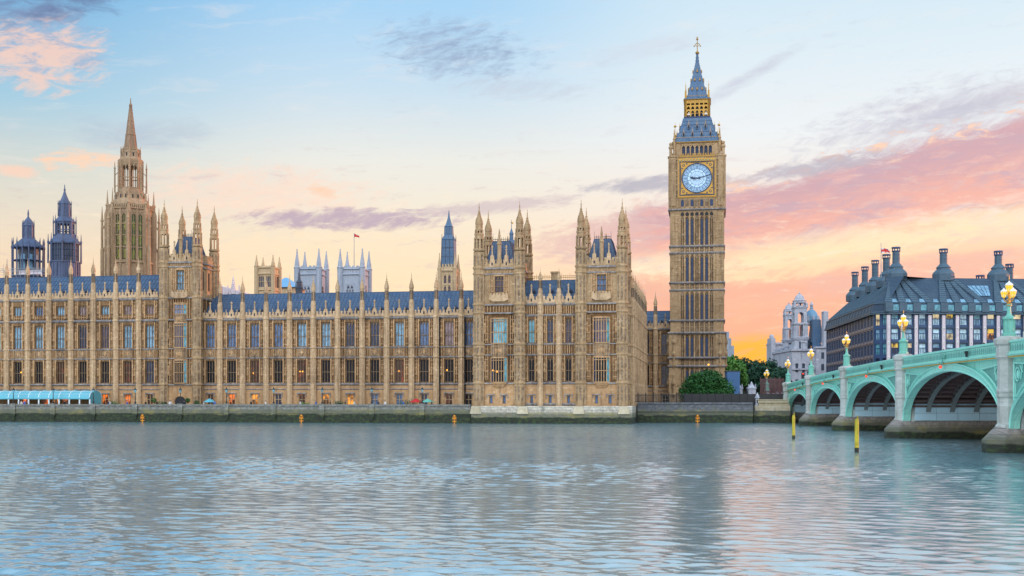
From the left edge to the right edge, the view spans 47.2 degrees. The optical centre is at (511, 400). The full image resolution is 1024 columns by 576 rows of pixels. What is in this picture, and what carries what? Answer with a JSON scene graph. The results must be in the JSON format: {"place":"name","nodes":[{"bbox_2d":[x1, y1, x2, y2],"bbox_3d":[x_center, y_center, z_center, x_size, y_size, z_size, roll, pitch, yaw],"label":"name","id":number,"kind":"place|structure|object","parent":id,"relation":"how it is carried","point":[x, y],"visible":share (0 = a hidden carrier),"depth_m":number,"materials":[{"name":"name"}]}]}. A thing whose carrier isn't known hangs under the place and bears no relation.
{"place":"outdoors","nodes":[
{"label":"outdoors","id":0,"kind":"place"},
{"bbox_2d":[0,256,45,276],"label":"scaffold","id":1,"kind":"object","parent":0,"point":[22,272],"visible":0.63,"depth_m":306.37,"materials":[{"name":"metal"}]},
{"bbox_2d":[295,270,302,292],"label":"roof spirelet","id":2,"kind":"object","parent":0,"point":[298,286],"visible":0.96,"depth_m":350.06,"materials":[{"name":"stone"}]},
{"bbox_2d":[473,202,533,405],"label":"palace tower","id":3,"kind":"structure","parent":0,"point":[503,269],"depth_m":244.59,"materials":[{"name":"stone"}]},
{"bbox_2d":[495,276,503,292],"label":"great window","id":4,"kind":"structure","parent":3,"relation":"in","point":[499,280],"depth_m":245.22,"materials":[{"name":"glass"}]},
{"bbox_2d":[491,357,507,382],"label":"oriel window","id":5,"kind":"structure","parent":3,"relation":"in","point":[499,365],"depth_m":244.20,"materials":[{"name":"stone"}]},
{"bbox_2d":[491,318,507,343],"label":"oriel window","id":6,"kind":"structure","parent":3,"relation":"in","point":[499,326],"depth_m":244.26,"materials":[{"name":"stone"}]},
{"bbox_2d":[0,421,1023,575],"bbox_3d":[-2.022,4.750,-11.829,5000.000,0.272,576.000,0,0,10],"label":"river","id":7,"kind":"structure","parent":0,"point":[346,499],"depth_m":55.32,"materials":[{"name":"liquid"}]},
{"bbox_2d":[0,404,470,422],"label":"river wall","id":8,"kind":"structure","parent":7,"relation":"in","point":[350,413],"depth_m":253.53,"materials":[{"name":"stone"}]},
{"bbox_2d":[470,406,635,423],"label":"river wall","id":9,"kind":"structure","parent":7,"relation":"in","point":[563,414],"depth_m":241.74,"materials":[{"name":"stone"}]},
{"bbox_2d":[637,402,752,422],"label":"river wall","id":10,"kind":"structure","parent":7,"relation":"in","point":[689,412],"depth_m":249.05,"materials":[{"name":"stone"}]},
{"bbox_2d":[635,392,752,401],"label":"railing","id":11,"kind":"object","parent":10,"relation":"on","point":[692,397],"visible":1,"depth_m":249.49,"materials":[{"name":"black metal"}]},
{"bbox_2d":[753,399,790,422],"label":"river wall","id":12,"kind":"structure","parent":7,"relation":"in","point":[771,411],"depth_m":248.86,"materials":[{"name":"stone"}]},
{"bbox_2d":[854,415,858,451],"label":"mooring post","id":13,"kind":"object","parent":7,"relation":"in","point":[856,448],"visible":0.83,"depth_m":107.58,"materials":[{"name":"metal"}]},
{"bbox_2d":[782,336,1023,452],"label":"road bridge","id":14,"kind":"structure","parent":7,"relation":"in","point":[973,392],"depth_m":145.90,"materials":[{"name":"teal metal"}]},
{"bbox_2d":[784,359,790,381],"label":"lamp standard","id":15,"kind":"object","parent":14,"relation":"on","point":[787,374],"visible":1,"depth_m":253.72,"materials":[{"name":"teal"}]},
{"bbox_2d":[807,349,813,374],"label":"lamp standard","id":16,"kind":"object","parent":14,"relation":"on","point":[811,368],"visible":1,"depth_m":221.88,"materials":[{"name":"teal"}]},
{"bbox_2d":[842,331,850,365],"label":"lamp standard","id":17,"kind":"object","parent":14,"relation":"on","point":[846,358],"visible":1,"depth_m":186.04,"materials":[{"name":"teal"}]},
{"bbox_2d":[897,310,908,353],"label":"lamp standard","id":18,"kind":"object","parent":14,"relation":"on","point":[903,343],"visible":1,"depth_m":147.82,"materials":[{"name":"teal"}]},
{"bbox_2d":[1000,277,1016,335],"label":"lamp standard","id":19,"kind":"object","parent":14,"relation":"on","point":[1010,291],"visible":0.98,"depth_m":106.92,"materials":[{"name":"teal"}]},
{"bbox_2d":[0,0,1023,364],"label":"sky","id":20,"kind":"structure","parent":0,"point":[851,130],"materials":[{"name":"blue"}]},
{"bbox_2d":[525,270,574,405],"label":"palace pavilion","id":21,"kind":"structure","parent":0,"point":[550,343],"depth_m":243.49,"materials":[{"name":"stone"}]},
{"bbox_2d":[529,319,534,342],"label":"tall window","id":22,"kind":"structure","parent":21,"relation":"in","point":[531,321],"depth_m":244.74,"materials":[{"name":"glass"}]},
{"bbox_2d":[529,358,534,380],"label":"lower window","id":23,"kind":"structure","parent":21,"relation":"in","point":[531,360],"depth_m":244.74,"materials":[{"name":"glass"}]},
{"bbox_2d":[547,319,552,342],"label":"tall window","id":24,"kind":"structure","parent":21,"relation":"in","point":[549,321],"depth_m":244.03,"materials":[{"name":"glass"}]},
{"bbox_2d":[547,358,552,380],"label":"lower window","id":25,"kind":"structure","parent":21,"relation":"in","point":[549,360],"depth_m":244.03,"materials":[{"name":"glass"}]},
{"bbox_2d":[566,319,571,342],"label":"tall window","id":26,"kind":"structure","parent":21,"relation":"in","point":[568,321],"depth_m":243.37,"materials":[{"name":"glass"}]},
{"bbox_2d":[566,358,571,380],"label":"lower window","id":27,"kind":"structure","parent":21,"relation":"in","point":[568,360],"depth_m":243.37,"materials":[{"name":"glass"}]},
{"bbox_2d":[575,202,631,405],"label":"palace tower","id":28,"kind":"structure","parent":0,"point":[603,314],"depth_m":240.99,"materials":[{"name":"stone"}]},
{"bbox_2d":[597,274,605,290],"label":"great window","id":29,"kind":"structure","parent":28,"relation":"in","point":[601,278],"depth_m":241.60,"materials":[{"name":"glass"}]},
{"bbox_2d":[593,356,609,382],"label":"oriel window","id":30,"kind":"structure","parent":28,"relation":"in","point":[601,364],"depth_m":240.59,"materials":[{"name":"stone"}]},
{"bbox_2d":[593,316,609,342],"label":"oriel window","id":31,"kind":"structure","parent":28,"relation":"in","point":[601,324],"depth_m":240.59,"materials":[{"name":"glass"}]},
{"bbox_2d":[636,404,755,422],"bbox_3d":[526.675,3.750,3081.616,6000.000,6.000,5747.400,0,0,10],"label":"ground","id":32,"kind":"structure","parent":0,"point":[637,412],"depth_m":251.70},
{"bbox_2d":[11,210,44,277],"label":"ventilation tower","id":33,"kind":"structure","parent":32,"relation":"on","point":[28,247],"depth_m":310.38,"materials":[{"name":"metal"}]},
{"bbox_2d":[47,184,81,276],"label":"ventilation tower","id":34,"kind":"structure","parent":32,"relation":"on","point":[64,250],"depth_m":308.15,"materials":[{"name":"metal"}]},
{"bbox_2d":[100,98,160,275],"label":"spire tower","id":35,"kind":"structure","parent":32,"relation":"on","point":[130,228],"depth_m":335.49,"materials":[{"name":"stone"}]},
{"bbox_2d":[116,214,118,259],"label":"lancet window","id":36,"kind":"structure","parent":35,"relation":"in","point":[117,216],"depth_m":334.28,"materials":[{"name":"green glass"}]},
{"bbox_2d":[132,214,134,259],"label":"lancet window","id":37,"kind":"structure","parent":35,"relation":"in","point":[132,214],"depth_m":334.28,"materials":[{"name":"green glass"}]},
{"bbox_2d":[138,214,141,259],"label":"lancet window","id":38,"kind":"structure","parent":35,"relation":"in","point":[139,217],"depth_m":335.59,"materials":[{"name":"green glass"}]},
{"bbox_2d":[221,276,249,293],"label":"hall gable","id":39,"kind":"structure","parent":32,"relation":"on","point":[228,290],"depth_m":348.71,"materials":[{"name":"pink stone"}]},
{"bbox_2d":[254,255,281,293],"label":"church tower","id":40,"kind":"structure","parent":32,"relation":"on","point":[271,275],"depth_m":442.09,"materials":[{"name":"stone"}]},
{"bbox_2d":[282,278,305,292],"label":"pyramid roof","id":41,"kind":"structure","parent":32,"relation":"on","point":[285,281],"depth_m":478.49,"materials":[{"name":"metal"}]},
{"bbox_2d":[294,249,329,292],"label":"abbey tower","id":42,"kind":"structure","parent":32,"relation":"on","point":[319,273],"depth_m":543.74,"materials":[{"name":"stone"}]},
{"bbox_2d":[337,248,371,291],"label":"abbey tower","id":43,"kind":"structure","parent":32,"relation":"on","point":[349,278],"depth_m":540.27,"materials":[{"name":"stone"}]},
{"bbox_2d":[437,212,460,290],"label":"palace tower","id":44,"kind":"structure","parent":32,"relation":"on","point":[448,273],"depth_m":338.26,"materials":[{"name":"stone"}]},
{"bbox_2d":[631,275,647,405],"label":"palace wing","id":45,"kind":"structure","parent":32,"relation":"on","point":[639,354],"depth_m":267.41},
{"bbox_2d":[647,291,669,401],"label":"palace wing","id":46,"kind":"structure","parent":32,"relation":"on","point":[658,325],"depth_m":300.96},
{"bbox_2d":[661,333,667,353],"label":"tall window","id":47,"kind":"structure","parent":46,"relation":"in","point":[664,336],"depth_m":301.11,"materials":[{"name":"glass"}]},
{"bbox_2d":[661,365,668,384],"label":"lower window","id":48,"kind":"structure","parent":46,"relation":"in","point":[664,370],"depth_m":301.11,"materials":[{"name":"glass"}]},
{"bbox_2d":[666,37,727,401],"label":"clock tower","id":49,"kind":"structure","parent":32,"relation":"on","point":[697,341],"depth_m":296.36,"materials":[{"name":"stone"}]},
{"bbox_2d":[677,367,736,400],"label":"round tree","id":50,"kind":"object","parent":32,"relation":"on","point":[698,382],"visible":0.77,"depth_m":263.47,"materials":[{"name":"green plant"}]},
{"bbox_2d":[726,332,733,356],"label":"distant building","id":51,"kind":"structure","parent":32,"relation":"on","point":[730,349],"depth_m":420.50,"materials":[{"name":"stone"}]},
{"bbox_2d":[727,354,748,386],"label":"street tree","id":52,"kind":"object","parent":32,"relation":"on","point":[737,364],"visible":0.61,"depth_m":328.66,"materials":[{"name":"green plant"}]},
{"bbox_2d":[738,357,763,393],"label":"street tree","id":53,"kind":"object","parent":32,"relation":"on","point":[751,374],"visible":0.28,"depth_m":348.97,"materials":[{"name":"green plant"}]},
{"bbox_2d":[743,359,761,392],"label":"street tree","id":54,"kind":"object","parent":32,"relation":"on","point":[755,364],"visible":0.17,"depth_m":361.69,"materials":[{"name":"green plant"}]},
{"bbox_2d":[753,358,791,393],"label":"street tree","id":55,"kind":"object","parent":32,"relation":"on","point":[768,366],"visible":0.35,"depth_m":350.57,"materials":[{"name":"green plant"}]},
{"bbox_2d":[769,366,791,391],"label":"street tree","id":56,"kind":"object","parent":32,"relation":"on","point":[778,372],"visible":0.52,"depth_m":338.77,"materials":[{"name":"green plant"}]},
{"bbox_2d":[766,291,827,393],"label":"stone ministry","id":57,"kind":"structure","parent":32,"relation":"on","point":[793,347],"depth_m":406.08,"materials":[{"name":"stone"}]},
{"bbox_2d":[685,394,782,403],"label":"fence","id":58,"kind":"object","parent":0,"point":[761,396],"depth_m":258.12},
{"bbox_2d":[724,371,739,393],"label":"site cabin","id":59,"kind":"object","parent":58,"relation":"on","point":[734,376],"visible":0.55,"depth_m":280.50,"materials":[{"name":"metal"}]},
{"bbox_2d":[760,377,783,393],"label":"railing","id":60,"kind":"object","parent":58,"relation":"on","point":[779,386],"visible":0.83,"depth_m":261.92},
{"bbox_2d":[824,247,1023,372],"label":"office building","id":61,"kind":"structure","parent":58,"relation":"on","point":[943,307],"depth_m":301.44,"materials":[{"name":"grey metal"}]},
{"bbox_2d":[746,381,756,393],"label":"gate pier","id":62,"kind":"structure","parent":0,"point":[751,388],"depth_m":284.10,"materials":[{"name":"stone"}]},
{"label":"terrace","id":63,"kind":"structure","parent":0,"visible":0},
{"bbox_2d":[0,390,101,403],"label":"marquee","id":64,"kind":"object","parent":63,"relation":"on","point":[60,397],"visible":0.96,"depth_m":264.72,"materials":[{"name":"fabric"}]},
{"bbox_2d":[0,258,158,403],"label":"palace wing","id":65,"kind":"structure","parent":63,"relation":"on","point":[71,332],"depth_m":270.73,"materials":[{"name":"stone"}]},
{"bbox_2d":[15,326,21,348],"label":"tall window","id":66,"kind":"structure","parent":65,"relation":"in","point":[18,329],"depth_m":273.70,"materials":[{"name":"glass"}]},
{"bbox_2d":[15,362,21,382],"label":"lower window","id":67,"kind":"structure","parent":65,"relation":"in","point":[18,365],"depth_m":273.70,"materials":[{"name":"glass"}]},
{"bbox_2d":[36,326,42,348],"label":"tall window","id":68,"kind":"structure","parent":65,"relation":"in","point":[39,329],"depth_m":272.83,"materials":[{"name":"glass"}]},
{"bbox_2d":[36,362,42,382],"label":"lower window","id":69,"kind":"structure","parent":65,"relation":"in","point":[39,365],"depth_m":272.83,"materials":[{"name":"glass"}]},
{"bbox_2d":[57,326,64,348],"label":"tall window","id":70,"kind":"structure","parent":65,"relation":"in","point":[60,329],"depth_m":271.83,"materials":[{"name":"glass"}]},
{"bbox_2d":[57,362,64,382],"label":"lower window","id":71,"kind":"structure","parent":65,"relation":"in","point":[60,365],"depth_m":271.87,"materials":[{"name":"glass"}]},
{"bbox_2d":[79,325,86,348],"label":"tall window","id":72,"kind":"structure","parent":65,"relation":"in","point":[82,328],"depth_m":270.90,"materials":[{"name":"glass"}]},
{"bbox_2d":[79,362,86,382],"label":"lower window","id":73,"kind":"structure","parent":65,"relation":"in","point":[82,365],"depth_m":270.94,"materials":[{"name":"glass"}]},
{"bbox_2d":[102,325,108,347],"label":"tall window","id":74,"kind":"structure","parent":65,"relation":"in","point":[105,328],"depth_m":270.05,"materials":[{"name":"glass"}]},
{"bbox_2d":[102,361,108,382],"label":"lower window","id":75,"kind":"structure","parent":65,"relation":"in","point":[105,364],"depth_m":270.05,"materials":[{"name":"glass"}]},
{"bbox_2d":[124,325,131,347],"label":"tall window","id":76,"kind":"structure","parent":65,"relation":"in","point":[127,328],"depth_m":269.06,"materials":[{"name":"glass"}]},
{"bbox_2d":[124,361,131,382],"bbox_3d":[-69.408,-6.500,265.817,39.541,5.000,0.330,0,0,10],"label":"lower window","id":77,"kind":"structure","parent":65,"relation":"in","point":[127,364],"depth_m":269.06,"materials":[{"name":"glass"}]},
{"bbox_2d":[124,305,131,314],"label":"attic window","id":78,"kind":"structure","parent":65,"relation":"in","point":[127,308],"depth_m":269.06,"materials":[{"name":"glass"}]},
{"bbox_2d":[146,325,153,347],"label":"tall window","id":79,"kind":"structure","parent":65,"relation":"in","point":[149,328],"depth_m":268.14,"materials":[{"name":"glass"}]},
{"bbox_2d":[146,361,153,382],"bbox_3d":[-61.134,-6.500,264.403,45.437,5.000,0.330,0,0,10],"label":"lower window","id":80,"kind":"structure","parent":65,"relation":"in","point":[149,364],"depth_m":268.14,"materials":[{"name":"glass"}]},
{"bbox_2d":[158,199,219,403],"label":"palace tower","id":81,"kind":"structure","parent":63,"relation":"on","point":[189,270],"depth_m":264.54,"materials":[{"name":"stone"}]},
{"bbox_2d":[173,395,185,403],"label":"arched door","id":82,"kind":"structure","parent":81,"relation":"in","point":[177,399],"depth_m":264.63,"materials":[{"name":"stone"}]},
{"bbox_2d":[173,302,186,314],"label":"oriel window","id":83,"kind":"structure","parent":81,"relation":"in","point":[180,308],"depth_m":264.11,"materials":[{"name":"glass"}]},
{"bbox_2d":[177,270,183,289],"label":"great window","id":84,"kind":"structure","parent":81,"relation":"in","point":[180,273],"depth_m":265.21,"materials":[{"name":"glass"}]},
{"bbox_2d":[173,359,187,383],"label":"oriel window","id":85,"kind":"structure","parent":81,"relation":"in","point":[180,366],"depth_m":264.18,"materials":[{"name":"stone"}]},
{"bbox_2d":[173,322,187,347],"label":"oriel window","id":86,"kind":"structure","parent":81,"relation":"in","point":[180,329],"depth_m":264.18,"materials":[{"name":"stone"}]},
{"bbox_2d":[203,272,708,405],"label":"palace wing","id":87,"kind":"structure","parent":63,"relation":"on","point":[387,346],"depth_m":260.51,"materials":[{"name":"stone"}]},
{"bbox_2d":[207,324,214,346],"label":"tall window","id":88,"kind":"structure","parent":87,"relation":"in","point":[210,327],"depth_m":265.60,"materials":[{"name":"glass"}]},
{"bbox_2d":[207,361,214,382],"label":"lower window","id":89,"kind":"structure","parent":87,"relation":"in","point":[210,364],"depth_m":265.60,"materials":[{"name":"glass"}]},
{"bbox_2d":[228,324,235,346],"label":"tall window","id":90,"kind":"structure","parent":87,"relation":"in","point":[231,327],"depth_m":264.82,"materials":[{"name":"glass"}]},
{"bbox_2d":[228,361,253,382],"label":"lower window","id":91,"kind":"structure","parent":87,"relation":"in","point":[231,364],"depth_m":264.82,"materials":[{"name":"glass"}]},
{"bbox_2d":[251,323,258,346],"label":"tall window","id":92,"kind":"structure","parent":87,"relation":"in","point":[254,326],"depth_m":263.92,"materials":[{"name":"glass"}]},
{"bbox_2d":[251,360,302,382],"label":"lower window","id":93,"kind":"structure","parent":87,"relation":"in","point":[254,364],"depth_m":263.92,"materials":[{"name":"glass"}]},
{"bbox_2d":[274,393,282,403],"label":"terrace door","id":94,"kind":"structure","parent":87,"relation":"in","point":[278,396],"depth_m":262.76,"materials":[{"name":"stone"}]},
{"bbox_2d":[274,323,282,346],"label":"tall window","id":95,"kind":"structure","parent":87,"relation":"in","point":[278,327],"depth_m":262.95,"materials":[{"name":"glass"}]},
{"bbox_2d":[274,360,282,382],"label":"lower window","id":96,"kind":"structure","parent":87,"relation":"in","point":[278,364],"depth_m":262.95,"materials":[{"name":"glass"}]},
{"bbox_2d":[298,323,305,346],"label":"tall window","id":97,"kind":"structure","parent":87,"relation":"in","point":[301,326],"depth_m":262.06,"materials":[{"name":"glass"}]},
{"bbox_2d":[298,360,305,382],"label":"lower window","id":98,"kind":"structure","parent":87,"relation":"in","point":[301,363],"depth_m":262.06,"materials":[{"name":"glass"}]},
{"bbox_2d":[322,322,329,346],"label":"tall window","id":99,"kind":"structure","parent":87,"relation":"in","point":[325,326],"depth_m":261.16,"materials":[{"name":"glass"}]},
{"bbox_2d":[345,393,354,403],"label":"terrace door","id":100,"kind":"structure","parent":87,"relation":"in","point":[350,396],"depth_m":259.95,"materials":[{"name":"glass"}]},
{"bbox_2d":[346,322,354,345],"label":"tall window","id":101,"kind":"structure","parent":87,"relation":"in","point":[350,326],"depth_m":260.14,"materials":[{"name":"glass"}]},
{"bbox_2d":[346,360,354,381],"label":"lower window","id":102,"kind":"structure","parent":87,"relation":"in","point":[350,364],"depth_m":260.14,"materials":[{"name":"glass"}]},
{"bbox_2d":[371,322,378,345],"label":"tall window","id":103,"kind":"structure","parent":87,"relation":"in","point":[374,325],"depth_m":259.13,"materials":[{"name":"glass"}]},
{"bbox_2d":[371,360,378,381],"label":"lower window","id":104,"kind":"structure","parent":87,"relation":"in","point":[374,363],"depth_m":259.19,"materials":[{"name":"glass"}]},
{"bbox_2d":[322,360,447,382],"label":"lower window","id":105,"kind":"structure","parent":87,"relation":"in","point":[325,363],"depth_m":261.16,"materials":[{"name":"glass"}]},
{"bbox_2d":[394,392,403,403],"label":"terrace door","id":106,"kind":"structure","parent":87,"relation":"in","point":[399,395],"depth_m":257.99,"materials":[{"name":"stone"}]},
{"bbox_2d":[395,322,403,345],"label":"tall window","id":107,"kind":"structure","parent":87,"relation":"in","point":[399,326],"depth_m":258.25,"materials":[{"name":"glass"}]},
{"bbox_2d":[395,360,403,381],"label":"lower window","id":108,"kind":"structure","parent":87,"relation":"in","point":[399,364],"depth_m":258.25,"materials":[{"name":"glass"}]},
{"bbox_2d":[420,321,428,345],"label":"tall window","id":109,"kind":"structure","parent":87,"relation":"in","point":[424,325],"depth_m":257.30,"materials":[{"name":"glass"}]},
{"bbox_2d":[420,359,428,381],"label":"lower window","id":110,"kind":"structure","parent":87,"relation":"in","point":[424,363],"depth_m":257.37,"materials":[{"name":"glass"}]},
{"bbox_2d":[444,392,453,403],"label":"terrace door","id":111,"kind":"structure","parent":87,"relation":"in","point":[448,394],"depth_m":256.24,"materials":[{"name":"stone"}]},
{"bbox_2d":[445,321,453,345],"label":"tall window","id":112,"kind":"structure","parent":87,"relation":"in","point":[449,325],"depth_m":256.36,"materials":[{"name":"glass"}]},
{"bbox_2d":[464,321,472,344],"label":"tall window","id":113,"kind":"structure","parent":87,"relation":"in","point":[469,339],"depth_m":255.61,"materials":[{"name":"glass"}]},
{"bbox_2d":[464,359,472,381],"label":"lower window","id":114,"kind":"structure","parent":87,"relation":"in","point":[469,362],"depth_m":255.61,"materials":[{"name":"glass"}]},
{"bbox_2d":[445,359,708,381],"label":"lower window","id":115,"kind":"structure","parent":87,"relation":"in","point":[449,363],"depth_m":256.36,"materials":[{"name":"glass"}]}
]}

